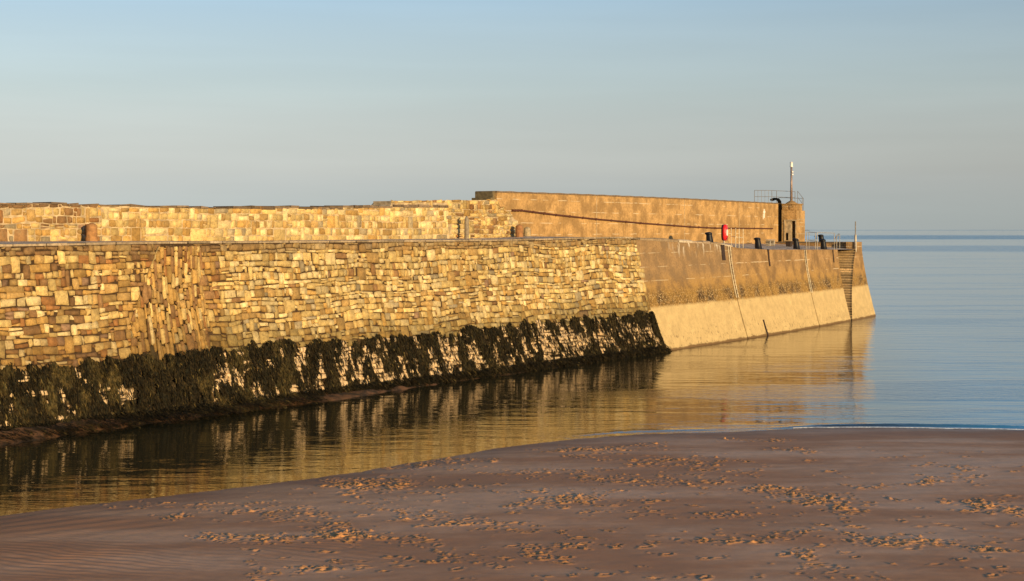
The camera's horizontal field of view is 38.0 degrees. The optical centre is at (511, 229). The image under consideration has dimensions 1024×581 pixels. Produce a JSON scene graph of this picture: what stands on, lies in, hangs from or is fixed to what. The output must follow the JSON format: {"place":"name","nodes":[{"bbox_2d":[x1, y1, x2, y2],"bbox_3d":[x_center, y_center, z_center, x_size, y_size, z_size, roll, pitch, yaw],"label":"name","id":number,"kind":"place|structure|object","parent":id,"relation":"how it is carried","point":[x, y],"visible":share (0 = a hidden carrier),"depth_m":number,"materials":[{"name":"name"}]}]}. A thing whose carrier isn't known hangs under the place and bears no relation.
{"place":"outdoors","nodes":[
{"label":"outdoors","id":0,"kind":"place"},
{"bbox_2d":[0,357,609,444],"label":"sand ledge","id":1,"kind":"object","parent":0,"point":[341,396],"visible":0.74,"depth_m":58.82,"materials":[{"name":"brown sand"}]},
{"bbox_2d":[0,428,1023,580],"bbox_3d":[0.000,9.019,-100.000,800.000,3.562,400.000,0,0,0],"label":"sand","id":2,"kind":"structure","parent":0,"point":[858,504],"depth_m":38.30,"materials":[{"name":"brown sand"}]},
{"bbox_2d":[0,237,659,426],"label":"stone quay wall","id":3,"kind":"structure","parent":2,"relation":"on","point":[63,304],"depth_m":68.92,"materials":[{"name":"stone"}]},
{"bbox_2d":[0,310,672,443],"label":"seaweed","id":4,"kind":"object","parent":3,"relation":"attached to","point":[166,406],"visible":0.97,"depth_m":66.35,"materials":[{"name":"black plant"}]},
{"bbox_2d":[0,236,847,249],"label":"pier deck","id":5,"kind":"structure","parent":3,"relation":"on","point":[775,247],"depth_m":89.33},
{"bbox_2d":[85,223,97,240],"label":"stone post","id":6,"kind":"object","parent":5,"relation":"on","point":[91,232],"visible":0.95,"depth_m":65.50,"materials":[{"name":"stone"}]},
{"bbox_2d":[0,201,494,246],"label":"stone parapet","id":7,"kind":"structure","parent":5,"relation":"on","point":[47,221],"depth_m":72.90,"materials":[{"name":"stone"}]},
{"bbox_2d":[373,199,520,241],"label":"stone wall end","id":8,"kind":"structure","parent":5,"relation":"on","point":[504,222],"depth_m":89.95,"materials":[{"name":"stone"}]},
{"bbox_2d":[464,216,468,238],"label":"stone post","id":9,"kind":"object","parent":5,"relation":"on","point":[466,228],"visible":0.99,"depth_m":87.43,"materials":[{"name":"stone"}]},
{"bbox_2d":[515,224,522,236],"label":"stone post","id":10,"kind":"object","parent":5,"relation":"on","point":[518,230],"visible":0.97,"depth_m":92.42,"materials":[{"name":"stone"}]},
{"bbox_2d":[523,227,530,235],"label":"stone post","id":11,"kind":"object","parent":5,"relation":"on","point":[527,231],"visible":1,"depth_m":93.54,"materials":[{"name":"stone"}]},
{"bbox_2d":[472,191,778,243],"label":"concrete sea wall","id":12,"kind":"structure","parent":5,"relation":"on","point":[544,214],"depth_m":108.94,"materials":[{"name":"concrete"}]},
{"bbox_2d":[770,198,781,241],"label":"pipe","id":13,"kind":"object","parent":12,"relation":"attached to","point":[779,219],"visible":0.96,"depth_m":137.23,"materials":[{"name":"black metal"}]},
{"bbox_2d":[705,232,712,241],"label":"mooring bollard","id":14,"kind":"object","parent":5,"relation":"on","point":[709,237],"visible":0.6,"depth_m":106.16,"materials":[{"name":"black metal"}]},
{"bbox_2d":[721,224,727,243],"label":"lifebuoy station","id":15,"kind":"object","parent":5,"relation":"on","point":[724,232],"visible":0.99,"depth_m":108.96,"materials":[{"name":"red plastic"}]},
{"bbox_2d":[731,228,742,247],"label":"hand railing","id":16,"kind":"object","parent":5,"relation":"on","point":[739,237],"visible":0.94,"depth_m":108.66,"materials":[{"name":"grey metal"}]},
{"bbox_2d":[754,237,763,248],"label":"mooring bollard","id":17,"kind":"object","parent":5,"relation":"on","point":[758,245],"visible":0.97,"depth_m":112.56,"materials":[{"name":"black metal"}]},
{"bbox_2d":[765,239,774,245],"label":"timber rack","id":18,"kind":"object","parent":5,"relation":"on","point":[770,242],"visible":1,"depth_m":125.57,"materials":[{"name":"beige wood"}]},
{"bbox_2d":[785,241,792,246],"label":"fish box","id":19,"kind":"object","parent":5,"relation":"on","point":[789,243],"visible":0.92,"depth_m":126.97,"materials":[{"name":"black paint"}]},
{"bbox_2d":[782,203,804,241],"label":"pier head tower","id":20,"kind":"structure","parent":5,"relation":"on","point":[793,220],"depth_m":137.50,"materials":[{"name":"concrete"}]},
{"bbox_2d":[754,190,794,202],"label":"guard railing","id":21,"kind":"object","parent":20,"relation":"on","point":[761,196],"visible":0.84,"depth_m":136.71,"materials":[{"name":"grey metal"}]},
{"bbox_2d":[786,221,791,240],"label":"door panel","id":22,"kind":"structure","parent":20,"relation":"in","point":[788,223],"depth_m":137.39,"materials":[{"name":"brown wood"}]},
{"bbox_2d":[785,162,795,203],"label":"light mast","id":23,"kind":"object","parent":20,"relation":"on","point":[791,188],"visible":1,"depth_m":137.90,"materials":[{"name":"metal"}]},
{"bbox_2d":[779,191,803,210],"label":"guard railing","id":24,"kind":"object","parent":20,"relation":"on","point":[802,198],"visible":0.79,"depth_m":138.91,"materials":[{"name":"grey metal"}]},
{"bbox_2d":[792,238,799,248],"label":"mooring bollard","id":25,"kind":"object","parent":5,"relation":"on","point":[796,243],"visible":0.96,"depth_m":119.49,"materials":[{"name":"black metal"}]},
{"bbox_2d":[806,232,817,249],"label":"hand railing","id":26,"kind":"object","parent":5,"relation":"on","point":[812,240],"visible":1,"depth_m":122.49,"materials":[{"name":"grey metal"}]},
{"bbox_2d":[820,239,826,248],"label":"mooring bollard","id":27,"kind":"object","parent":5,"relation":"on","point":[823,244],"visible":0.91,"depth_m":125.33,"materials":[{"name":"black metal"}]},
{"bbox_2d":[836,235,839,248],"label":"hand railing","id":28,"kind":"object","parent":5,"relation":"on","point":[836,241],"visible":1,"depth_m":128.64,"materials":[{"name":"metal"}]},
{"bbox_2d":[0,230,1023,515],"bbox_3d":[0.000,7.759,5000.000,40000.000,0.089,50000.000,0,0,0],"label":"sea","id":29,"kind":"structure","parent":0,"point":[936,342],"depth_m":66.94,"materials":[{"name":"blue liquid"}]},
{"bbox_2d":[635,237,850,349],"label":"concrete quay wall","id":30,"kind":"structure","parent":29,"relation":"in","point":[693,300],"depth_m":106.01,"materials":[{"name":"concrete"}]},
{"bbox_2d":[728,246,738,297],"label":"quay ladder","id":31,"kind":"object","parent":30,"relation":"attached to","point":[733,272],"visible":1,"depth_m":106.67,"materials":[{"name":"grey metal"}]},
{"bbox_2d":[804,250,812,292],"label":"quay ladder","id":32,"kind":"object","parent":30,"relation":"attached to","point":[807,272],"visible":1,"depth_m":119.61,"materials":[{"name":"grey metal"}]},
{"bbox_2d":[775,241,875,320],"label":"pier end block","id":33,"kind":"structure","parent":29,"relation":"in","point":[862,306],"depth_m":132.13,"materials":[{"name":"concrete"}]},
{"bbox_2d":[838,249,854,319],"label":"harbour stair","id":34,"kind":"object","parent":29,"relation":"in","point":[846,260],"visible":0.44,"depth_m":130.65,"materials":[{"name":"concrete"}]},
{"bbox_2d":[854,221,856,251],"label":"marker pole","id":35,"kind":"object","parent":34,"relation":"on","point":[855,241],"visible":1,"depth_m":131.91,"materials":[{"name":"white metal"}]},
{"bbox_2d":[795,427,1023,429],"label":"foam","id":36,"kind":"object","parent":29,"relation":"on","point":[916,427],"visible":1,"depth_m":58.27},
{"bbox_2d":[0,0,1023,229],"label":"sky","id":37,"kind":"structure","parent":0,"point":[887,114],"materials":[{"name":"blue"}]}
]}

